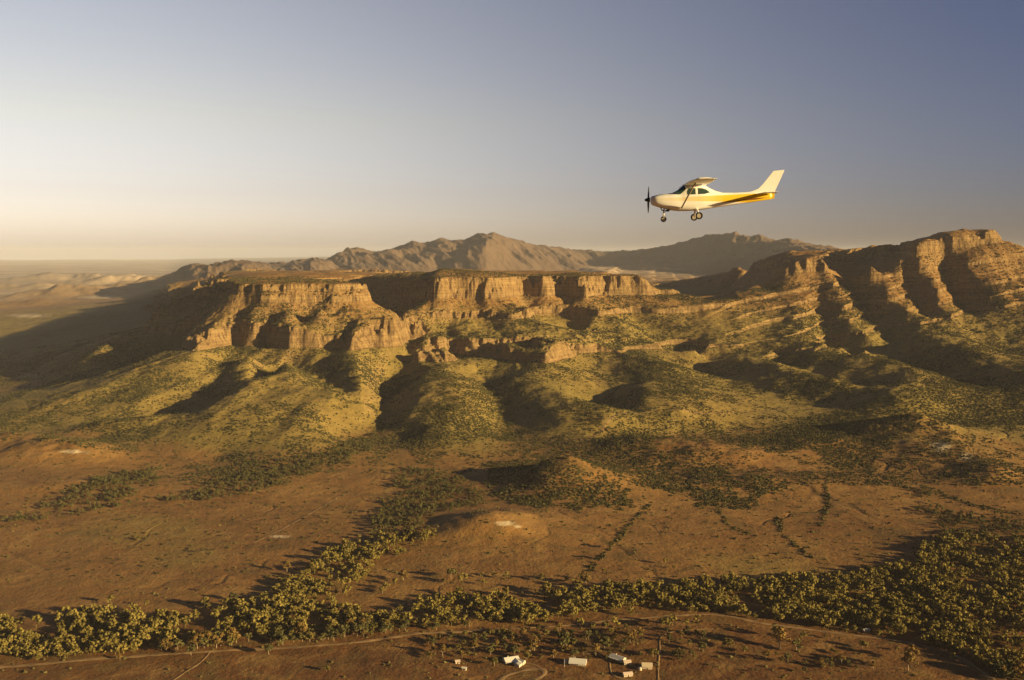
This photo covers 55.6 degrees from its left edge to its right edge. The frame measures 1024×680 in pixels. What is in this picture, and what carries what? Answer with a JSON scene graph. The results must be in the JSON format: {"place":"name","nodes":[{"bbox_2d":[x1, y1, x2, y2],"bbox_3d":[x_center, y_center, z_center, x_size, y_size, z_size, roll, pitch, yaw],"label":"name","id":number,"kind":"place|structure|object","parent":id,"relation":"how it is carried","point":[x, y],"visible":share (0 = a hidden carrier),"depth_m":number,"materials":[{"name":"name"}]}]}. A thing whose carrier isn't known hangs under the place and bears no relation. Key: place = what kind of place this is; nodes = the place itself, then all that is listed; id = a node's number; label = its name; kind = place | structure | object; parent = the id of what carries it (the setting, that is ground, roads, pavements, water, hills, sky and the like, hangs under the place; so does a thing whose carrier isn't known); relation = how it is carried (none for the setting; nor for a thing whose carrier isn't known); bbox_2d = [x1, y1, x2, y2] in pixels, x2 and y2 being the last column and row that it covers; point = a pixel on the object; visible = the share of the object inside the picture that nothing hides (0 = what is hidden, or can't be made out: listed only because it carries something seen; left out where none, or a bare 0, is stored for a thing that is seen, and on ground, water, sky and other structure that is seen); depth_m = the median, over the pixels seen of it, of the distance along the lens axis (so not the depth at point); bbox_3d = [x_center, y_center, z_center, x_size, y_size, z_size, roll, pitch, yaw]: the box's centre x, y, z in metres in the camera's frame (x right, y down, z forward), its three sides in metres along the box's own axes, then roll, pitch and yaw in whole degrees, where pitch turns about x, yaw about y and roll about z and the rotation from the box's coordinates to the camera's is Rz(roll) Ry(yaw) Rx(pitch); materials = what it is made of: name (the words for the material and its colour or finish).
{"place":"outdoors","nodes":[
{"label":"outdoors","id":0,"kind":"place"},
{"bbox_2d":[173,652,209,679],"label":"path","id":1,"kind":"structure","parent":0,"point":[195,665],"depth_m":941.55,"materials":[{"name":"brown soil"}]},
{"bbox_2d":[254,495,340,542],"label":"path","id":2,"kind":"structure","parent":0,"point":[299,519],"depth_m":1454.42,"materials":[{"name":"brown soil"}]},
{"bbox_2d":[0,269,771,457],"bbox_3d":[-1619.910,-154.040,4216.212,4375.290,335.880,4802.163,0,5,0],"label":"mesa hill","id":3,"kind":"structure","parent":0,"point":[393,335],"depth_m":2733.65,"materials":[{"name":"brown stone"}]},
{"bbox_2d":[0,613,995,679],"bbox_3d":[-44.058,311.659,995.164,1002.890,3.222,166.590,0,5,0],"label":"dirt road","id":4,"kind":"structure","parent":0,"point":[987,675],"depth_m":996.57,"materials":[{"name":"brown soil"}]},
{"bbox_2d":[175,231,839,281],"bbox_3d":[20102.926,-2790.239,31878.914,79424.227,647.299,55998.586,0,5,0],"label":"mountains","id":5,"kind":"structure","parent":0,"point":[711,254],"depth_m":10191.01,"materials":[{"name":"brown stone"}]},
{"bbox_2d":[0,259,1023,679],"bbox_3d":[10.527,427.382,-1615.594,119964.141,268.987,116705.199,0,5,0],"label":"ground","id":6,"kind":"structure","parent":0,"point":[26,285],"depth_m":1328.25,"materials":[{"name":"brown soil"}]},
{"bbox_2d":[159,638,173,651],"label":"gum tree","id":7,"kind":"object","parent":6,"relation":"on","point":[166,640],"visible":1,"depth_m":975.10,"materials":[{"name":"green plant"}]},
{"bbox_2d":[171,639,184,649],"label":"gum tree","id":8,"kind":"object","parent":6,"relation":"on","point":[177,642],"visible":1,"depth_m":980.52,"materials":[{"name":"green plant"}]},
{"bbox_2d":[186,636,194,644],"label":"gum tree","id":9,"kind":"object","parent":6,"relation":"on","point":[189,641],"visible":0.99,"depth_m":984.48,"materials":[{"name":"green plant"}]},
{"bbox_2d":[186,644,195,651],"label":"gum tree","id":10,"kind":"object","parent":6,"relation":"on","point":[192,647],"visible":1,"depth_m":965.57,"materials":[{"name":"green plant"}]},
{"bbox_2d":[192,636,200,648],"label":"gum tree","id":11,"kind":"object","parent":6,"relation":"on","point":[198,640],"visible":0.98,"depth_m":981.39,"materials":[{"name":"green plant"}]},
{"bbox_2d":[192,631,204,645],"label":"gum tree","id":12,"kind":"object","parent":6,"relation":"on","point":[198,634],"visible":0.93,"depth_m":987.81,"materials":[{"name":"green plant"}]},
{"bbox_2d":[200,596,208,605],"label":"gum tree","id":13,"kind":"object","parent":6,"relation":"on","point":[206,598],"visible":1,"depth_m":1095.00,"materials":[{"name":"green plant"}]},
{"bbox_2d":[199,637,209,643],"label":"gum tree","id":14,"kind":"object","parent":6,"relation":"on","point":[203,640],"visible":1,"depth_m":983.22,"materials":[{"name":"green plant"}]},
{"bbox_2d":[204,631,212,639],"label":"gum tree","id":15,"kind":"object","parent":6,"relation":"on","point":[208,634],"visible":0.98,"depth_m":987.24,"materials":[{"name":"green plant"}]},
{"bbox_2d":[211,635,220,647],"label":"gum tree","id":16,"kind":"object","parent":6,"relation":"on","point":[217,641],"visible":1,"depth_m":983.28,"materials":[{"name":"green plant"}]},
{"bbox_2d":[215,632,225,645],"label":"gum tree","id":17,"kind":"object","parent":6,"relation":"on","point":[222,635],"visible":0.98,"depth_m":990.34,"materials":[{"name":"green plant"}]},
{"bbox_2d":[226,635,236,644],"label":"gum tree","id":18,"kind":"object","parent":6,"relation":"on","point":[229,638],"visible":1,"depth_m":987.27,"materials":[{"name":"green plant"}]},
{"bbox_2d":[226,627,238,637],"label":"gum tree","id":19,"kind":"object","parent":6,"relation":"on","point":[232,629],"visible":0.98,"depth_m":995.95,"materials":[{"name":"green plant"}]},
{"bbox_2d":[228,592,237,597],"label":"gum tree","id":20,"kind":"object","parent":6,"relation":"on","point":[233,595],"visible":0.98,"depth_m":1117.38,"materials":[{"name":"green plant"}]},
{"bbox_2d":[233,631,240,642],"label":"gum tree","id":21,"kind":"object","parent":6,"relation":"on","point":[237,636],"visible":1,"depth_m":996.61,"materials":[{"name":"green plant"}]},
{"bbox_2d":[256,624,267,638],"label":"gum tree","id":22,"kind":"object","parent":6,"relation":"on","point":[260,631],"visible":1,"depth_m":1006.92,"materials":[{"name":"green plant"}]},
{"bbox_2d":[264,643,273,654],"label":"gum tree","id":23,"kind":"object","parent":6,"relation":"on","point":[267,647],"visible":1,"depth_m":969.68,"materials":[{"name":"green plant"}]},
{"bbox_2d":[273,632,283,640],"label":"gum tree","id":24,"kind":"object","parent":6,"relation":"on","point":[276,636],"visible":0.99,"depth_m":998.38,"materials":[{"name":"green plant"}]},
{"bbox_2d":[272,625,285,634],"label":"gum tree","id":25,"kind":"object","parent":6,"relation":"on","point":[277,630],"visible":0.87,"depth_m":1007.93,"materials":[{"name":"green plant"}]},
{"bbox_2d":[277,635,287,643],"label":"gum tree","id":26,"kind":"object","parent":6,"relation":"on","point":[282,638],"visible":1,"depth_m":992.08,"materials":[{"name":"green plant"}]},
{"bbox_2d":[283,561,290,568],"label":"gum tree","id":27,"kind":"object","parent":6,"relation":"on","point":[287,563],"visible":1,"depth_m":1219.80,"materials":[{"name":"green plant"}]},
{"bbox_2d":[288,630,296,636],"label":"gum tree","id":28,"kind":"object","parent":6,"relation":"on","point":[291,633],"visible":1,"depth_m":1005.42,"materials":[{"name":"green plant"}]},
{"bbox_2d":[289,635,297,641],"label":"gum tree","id":29,"kind":"object","parent":6,"relation":"on","point":[293,637],"visible":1,"depth_m":1000.94,"materials":[{"name":"green plant"}]},
{"bbox_2d":[296,622,306,632],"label":"gum tree","id":30,"kind":"object","parent":6,"relation":"on","point":[301,629],"visible":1,"depth_m":1008.90,"materials":[{"name":"green plant"}]},
{"bbox_2d":[299,632,305,641],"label":"gum tree","id":31,"kind":"object","parent":6,"relation":"on","point":[302,635],"visible":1,"depth_m":1001.08,"materials":[{"name":"green plant"}]},
{"bbox_2d":[305,631,315,641],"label":"gum tree","id":32,"kind":"object","parent":6,"relation":"on","point":[310,634],"visible":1,"depth_m":999.14,"materials":[{"name":"green plant"}]},
{"bbox_2d":[317,633,327,639],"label":"gum tree","id":33,"kind":"object","parent":6,"relation":"on","point":[321,635],"visible":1,"depth_m":1000.00,"materials":[{"name":"green plant"}]},
{"bbox_2d":[323,627,332,639],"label":"gum tree","id":34,"kind":"object","parent":6,"relation":"on","point":[328,630],"visible":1,"depth_m":1005.64,"materials":[{"name":"green plant"}]},
{"bbox_2d":[325,623,334,629],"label":"gum tree","id":35,"kind":"object","parent":6,"relation":"on","point":[331,625],"visible":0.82,"depth_m":1016.08,"materials":[{"name":"green plant"}]},
{"bbox_2d":[330,628,338,640],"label":"gum tree","id":36,"kind":"object","parent":6,"relation":"on","point":[335,632],"visible":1,"depth_m":1003.37,"materials":[{"name":"green plant"}]},
{"bbox_2d":[329,619,339,627],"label":"gum tree","id":37,"kind":"object","parent":6,"relation":"on","point":[335,623],"visible":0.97,"depth_m":1021.39,"materials":[{"name":"green plant"}]},
{"bbox_2d":[339,624,349,636],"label":"gum tree","id":38,"kind":"object","parent":6,"relation":"on","point":[343,629],"visible":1,"depth_m":1011.80,"materials":[{"name":"green plant"}]},
{"bbox_2d":[344,618,353,627],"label":"gum tree","id":39,"kind":"object","parent":6,"relation":"on","point":[348,621],"visible":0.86,"depth_m":1023.72,"materials":[{"name":"green plant"}]},
{"bbox_2d":[348,622,356,633],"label":"gum tree","id":40,"kind":"object","parent":6,"relation":"on","point":[351,626],"visible":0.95,"depth_m":1019.13,"materials":[{"name":"green plant"}]},
{"bbox_2d":[352,623,362,635],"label":"gum tree","id":41,"kind":"object","parent":6,"relation":"on","point":[358,627],"visible":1,"depth_m":1013.19,"materials":[{"name":"green plant"}]},
{"bbox_2d":[357,617,369,624],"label":"gum tree","id":42,"kind":"object","parent":6,"relation":"on","point":[362,619],"visible":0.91,"depth_m":1023.99,"materials":[{"name":"green plant"}]},
{"bbox_2d":[359,625,368,632],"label":"gum tree","id":43,"kind":"object","parent":6,"relation":"on","point":[365,628],"visible":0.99,"depth_m":1017.57,"materials":[{"name":"green plant"}]},
{"bbox_2d":[382,623,390,632],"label":"gum tree","id":44,"kind":"object","parent":6,"relation":"on","point":[385,626],"visible":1,"depth_m":1020.25,"materials":[{"name":"green plant"}]},
{"bbox_2d":[398,570,408,578],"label":"gum tree","id":45,"kind":"object","parent":6,"relation":"on","point":[404,574],"visible":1,"depth_m":1185.71,"materials":[{"name":"green plant"}]},
{"bbox_2d":[399,619,409,628],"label":"gum tree","id":46,"kind":"object","parent":6,"relation":"on","point":[405,622],"visible":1,"depth_m":1026.65,"materials":[{"name":"green plant"}]},
{"bbox_2d":[438,644,448,655],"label":"gum tree","id":47,"kind":"object","parent":6,"relation":"on","point":[443,646],"visible":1,"depth_m":964.86,"materials":[{"name":"green plant"}]},
{"bbox_2d":[447,568,455,573],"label":"gum tree","id":48,"kind":"object","parent":6,"relation":"on","point":[451,571],"visible":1,"depth_m":1196.35,"materials":[{"name":"green plant"}]},
{"bbox_2d":[469,640,478,647],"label":"gum tree","id":49,"kind":"object","parent":6,"relation":"on","point":[474,643],"visible":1,"depth_m":976.08,"materials":[{"name":"green plant"}]},
{"bbox_2d":[480,633,487,640],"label":"gum tree","id":50,"kind":"object","parent":6,"relation":"on","point":[484,637],"visible":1,"depth_m":1002.46,"materials":[{"name":"green plant"}]},
{"bbox_2d":[487,646,493,654],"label":"gum tree","id":51,"kind":"object","parent":6,"relation":"on","point":[489,649],"visible":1,"depth_m":969.52,"materials":[{"name":"green plant"}]},
{"bbox_2d":[489,657,497,665],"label":"gum tree","id":52,"kind":"object","parent":6,"relation":"on","point":[494,660],"visible":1,"depth_m":945.29,"materials":[{"name":"green plant"}]},
{"bbox_2d":[1,480,1020,679],"bbox_3d":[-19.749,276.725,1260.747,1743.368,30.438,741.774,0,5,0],"label":"shrubbery","id":53,"kind":"object","parent":6,"relation":"on","point":[471,661],"visible":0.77,"depth_m":1108.78,"materials":[{"name":"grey plant"}]},
{"bbox_2d":[0,236,1023,583],"bbox_3d":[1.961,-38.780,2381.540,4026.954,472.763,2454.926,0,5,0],"label":"scrub","id":54,"kind":"object","parent":6,"relation":"on","point":[814,430],"visible":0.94,"depth_m":2216.53,"materials":[{"name":"green plant"}]},
{"bbox_2d":[0,528,1023,679],"bbox_3d":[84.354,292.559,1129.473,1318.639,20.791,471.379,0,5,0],"label":"woodland","id":55,"kind":"object","parent":6,"relation":"on","point":[920,569],"visible":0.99,"depth_m":1090.20,"materials":[{"name":"green plant"}]},
{"bbox_2d":[0,432,1023,537],"bbox_3d":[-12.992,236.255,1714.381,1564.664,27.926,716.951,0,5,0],"label":"woodland","id":56,"kind":"object","parent":6,"relation":"on","point":[368,444],"visible":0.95,"depth_m":1596.55,"materials":[{"name":"green plant"}]},
{"bbox_2d":[503,656,520,663],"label":"house","id":57,"kind":"structure","parent":6,"relation":"on","point":[510,660],"depth_m":951.74,"materials":[{"name":"white metal"}]},
{"bbox_2d":[509,647,518,653],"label":"gum tree","id":58,"kind":"object","parent":6,"relation":"on","point":[513,650],"visible":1,"depth_m":965.34,"materials":[{"name":"green plant"}]},
{"bbox_2d":[513,637,520,645],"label":"gum tree","id":59,"kind":"object","parent":6,"relation":"on","point":[516,639],"visible":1,"depth_m":992.43,"materials":[{"name":"green plant"}]},
{"bbox_2d":[514,658,525,667],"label":"cottage","id":60,"kind":"structure","parent":6,"relation":"on","point":[520,664],"depth_m":946.14,"materials":[{"name":"grey metal"}]},
{"bbox_2d":[519,627,528,634],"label":"gum tree","id":61,"kind":"object","parent":6,"relation":"on","point":[523,629],"visible":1,"depth_m":1010.88,"materials":[{"name":"green plant"}]},
{"bbox_2d":[523,651,531,659],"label":"gum tree","id":62,"kind":"object","parent":6,"relation":"on","point":[526,653],"visible":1,"depth_m":958.10,"materials":[{"name":"green plant"}]},
{"bbox_2d":[528,636,540,650],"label":"gum tree","id":63,"kind":"object","parent":6,"relation":"on","point":[531,641],"visible":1,"depth_m":979.71,"materials":[{"name":"green plant"}]},
{"bbox_2d":[550,649,557,657],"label":"gum tree","id":64,"kind":"object","parent":6,"relation":"on","point":[553,651],"visible":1,"depth_m":963.17,"materials":[{"name":"green plant"}]},
{"bbox_2d":[556,631,569,645],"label":"gum tree","id":65,"kind":"object","parent":6,"relation":"on","point":[563,635],"visible":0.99,"depth_m":985.13,"materials":[{"name":"green plant"}]},
{"bbox_2d":[570,649,577,657],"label":"gum tree","id":66,"kind":"object","parent":6,"relation":"on","point":[572,651],"visible":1,"depth_m":961.34,"materials":[{"name":"green plant"}]},
{"bbox_2d":[568,657,586,665],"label":"house","id":67,"kind":"structure","parent":6,"relation":"on","point":[578,661],"depth_m":946.54,"materials":[{"name":"white metal"}]},
{"bbox_2d":[580,571,590,584],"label":"gum tree","id":68,"kind":"object","parent":6,"relation":"on","point":[588,577],"visible":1,"depth_m":1170.37,"materials":[{"name":"green plant"}]},
{"bbox_2d":[591,643,601,655],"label":"gum tree","id":69,"kind":"object","parent":6,"relation":"on","point":[596,646],"visible":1,"depth_m":967.37,"materials":[{"name":"green plant"}]},
{"bbox_2d":[598,636,610,648],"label":"gum tree","id":70,"kind":"object","parent":6,"relation":"on","point":[606,643],"visible":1,"depth_m":984.67,"materials":[{"name":"green plant"}]},
{"bbox_2d":[608,653,625,662],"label":"shed","id":71,"kind":"structure","parent":6,"relation":"on","point":[615,657],"depth_m":957.27,"materials":[{"name":"white metal"}]},
{"bbox_2d":[620,637,628,644],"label":"gum tree","id":72,"kind":"object","parent":6,"relation":"on","point":[623,639],"visible":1,"depth_m":993.25,"materials":[{"name":"green plant"}]},
{"bbox_2d":[623,660,631,665],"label":"cottage","id":73,"kind":"structure","parent":6,"relation":"on","point":[627,662],"depth_m":947.09,"materials":[{"name":"beige metal"}]},
{"bbox_2d":[623,671,632,676],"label":"shed","id":74,"kind":"structure","parent":6,"relation":"on","point":[627,674],"depth_m":922.07,"materials":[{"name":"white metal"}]},
{"bbox_2d":[626,633,633,639],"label":"gum tree","id":75,"kind":"object","parent":6,"relation":"on","point":[629,635],"visible":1,"depth_m":996.87,"materials":[{"name":"green plant"}]},
{"bbox_2d":[642,662,652,669],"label":"house","id":76,"kind":"structure","parent":6,"relation":"on","point":[646,665],"depth_m":938.07,"materials":[{"name":"beige metal"}]},
{"bbox_2d":[646,648,658,656],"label":"gum tree","id":77,"kind":"object","parent":6,"relation":"on","point":[651,651],"visible":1,"depth_m":964.51,"materials":[{"name":"green plant"}]},
{"bbox_2d":[699,642,706,648],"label":"gum tree","id":78,"kind":"object","parent":6,"relation":"on","point":[703,646],"visible":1,"depth_m":975.20,"materials":[{"name":"green plant"}]},
{"bbox_2d":[724,638,733,647],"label":"gum tree","id":79,"kind":"object","parent":6,"relation":"on","point":[729,641],"visible":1,"depth_m":983.77,"materials":[{"name":"green plant"}]},
{"bbox_2d":[762,650,770,657],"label":"gum tree","id":80,"kind":"object","parent":6,"relation":"on","point":[765,654],"visible":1,"depth_m":952.67,"materials":[{"name":"green plant"}]},
{"bbox_2d":[771,623,782,632],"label":"gum tree","id":81,"kind":"object","parent":6,"relation":"on","point":[773,629],"visible":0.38,"depth_m":1011.57,"materials":[{"name":"green plant"}]},
{"bbox_2d":[771,626,790,648],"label":"gum tree","id":82,"kind":"object","parent":6,"relation":"on","point":[781,633],"visible":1,"depth_m":982.53,"materials":[{"name":"green plant"}]},
{"bbox_2d":[778,600,796,608],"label":"gum tree","id":83,"kind":"object","parent":6,"relation":"on","point":[790,604],"visible":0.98,"depth_m":1081.34,"materials":[{"name":"green plant"}]},
{"bbox_2d":[784,652,791,658],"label":"gum tree","id":84,"kind":"object","parent":6,"relation":"on","point":[787,655],"visible":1,"depth_m":950.24,"materials":[{"name":"green plant"}]},
{"bbox_2d":[791,638,803,650],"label":"gum tree","id":85,"kind":"object","parent":6,"relation":"on","point":[796,642],"visible":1,"depth_m":977.45,"materials":[{"name":"green plant"}]},
{"bbox_2d":[836,654,845,662],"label":"gum tree","id":86,"kind":"object","parent":6,"relation":"on","point":[840,656],"visible":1,"depth_m":950.03,"materials":[{"name":"green plant"}]},
{"bbox_2d":[859,640,867,648],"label":"gum tree","id":87,"kind":"object","parent":6,"relation":"on","point":[863,643],"visible":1,"depth_m":986.56,"materials":[{"name":"green plant"}]},
{"bbox_2d":[900,651,918,670],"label":"gum tree","id":88,"kind":"object","parent":6,"relation":"on","point":[909,657],"visible":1,"depth_m":929.66,"materials":[{"name":"green plant"}]},
{"bbox_2d":[904,643,919,654],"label":"gum tree","id":89,"kind":"object","parent":6,"relation":"on","point":[912,648],"visible":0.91,"depth_m":956.70,"materials":[{"name":"green plant"}]},
{"bbox_2d":[989,663,1001,676],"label":"gum tree","id":90,"kind":"object","parent":6,"relation":"on","point":[996,666],"visible":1,"depth_m":919.15,"materials":[{"name":"green plant"}]},
{"bbox_2d":[997,659,1013,671],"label":"gum tree","id":91,"kind":"object","parent":6,"relation":"on","point":[1006,662],"visible":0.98,"depth_m":922.66,"materials":[{"name":"green plant"}]},
{"bbox_2d":[997,670,1013,679],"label":"gum tree","id":92,"kind":"object","parent":6,"relation":"on","point":[1006,673],"visible":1,"depth_m":911.46,"materials":[{"name":"green plant"}]},
{"bbox_2d":[1007,668,1016,676],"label":"gum tree","id":93,"kind":"object","parent":6,"relation":"on","point":[1014,675],"visible":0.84,"depth_m":915.22,"materials":[{"name":"green plant"}]},
{"bbox_2d":[1012,660,1023,672],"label":"gum tree","id":94,"kind":"object","parent":6,"relation":"on","point":[1019,665],"visible":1,"depth_m":918.09,"materials":[{"name":"green plant"}]},
{"bbox_2d":[1013,670,1022,679],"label":"gum tree","id":95,"kind":"object","parent":6,"relation":"on","point":[1018,672],"visible":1,"depth_m":914.22,"materials":[{"name":"green plant"}]},
{"bbox_2d":[0,0,1023,259],"label":"sky","id":96,"kind":"structure","parent":0,"point":[130,129],"materials":[{"name":"blue"}]},
{"bbox_2d":[498,667,547,679],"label":"road","id":97,"kind":"structure","parent":0,"point":[542,675],"depth_m":931.12,"materials":[{"name":"brown soil"}]},
{"bbox_2d":[609,662,631,679],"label":"path","id":98,"kind":"structure","parent":0,"point":[614,675],"depth_m":924.09,"materials":[{"name":"brown soil"}]},
{"bbox_2d":[489,406,826,442],"bbox_3d":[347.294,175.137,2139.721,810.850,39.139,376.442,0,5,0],"label":"dirt road","id":99,"kind":"structure","parent":0,"point":[604,426],"depth_m":2156.52,"materials":[{"name":"brown soil"}]},
{"bbox_2d":[657,628,718,679],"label":"path","id":100,"kind":"structure","parent":0,"point":[659,654],"depth_m":984.13,"materials":[{"name":"brown soil"}]},
{"bbox_2d":[645,170,783,221],"bbox_3d":[11.626,-8.796,59.591,8.229,3.126,8.468,-4,6,-35],"label":"light aircraft","id":101,"kind":"object","parent":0,"point":[695,195],"visible":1,"depth_m":58.84,"materials":[{"name":"paint"}]},
{"bbox_2d":[649,229,1023,449],"bbox_3d":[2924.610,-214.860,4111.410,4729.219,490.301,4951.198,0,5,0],"label":"mountain","id":102,"kind":"structure","parent":0,"point":[845,266],"depth_m":3235.69,"materials":[{"name":"brown stone"}]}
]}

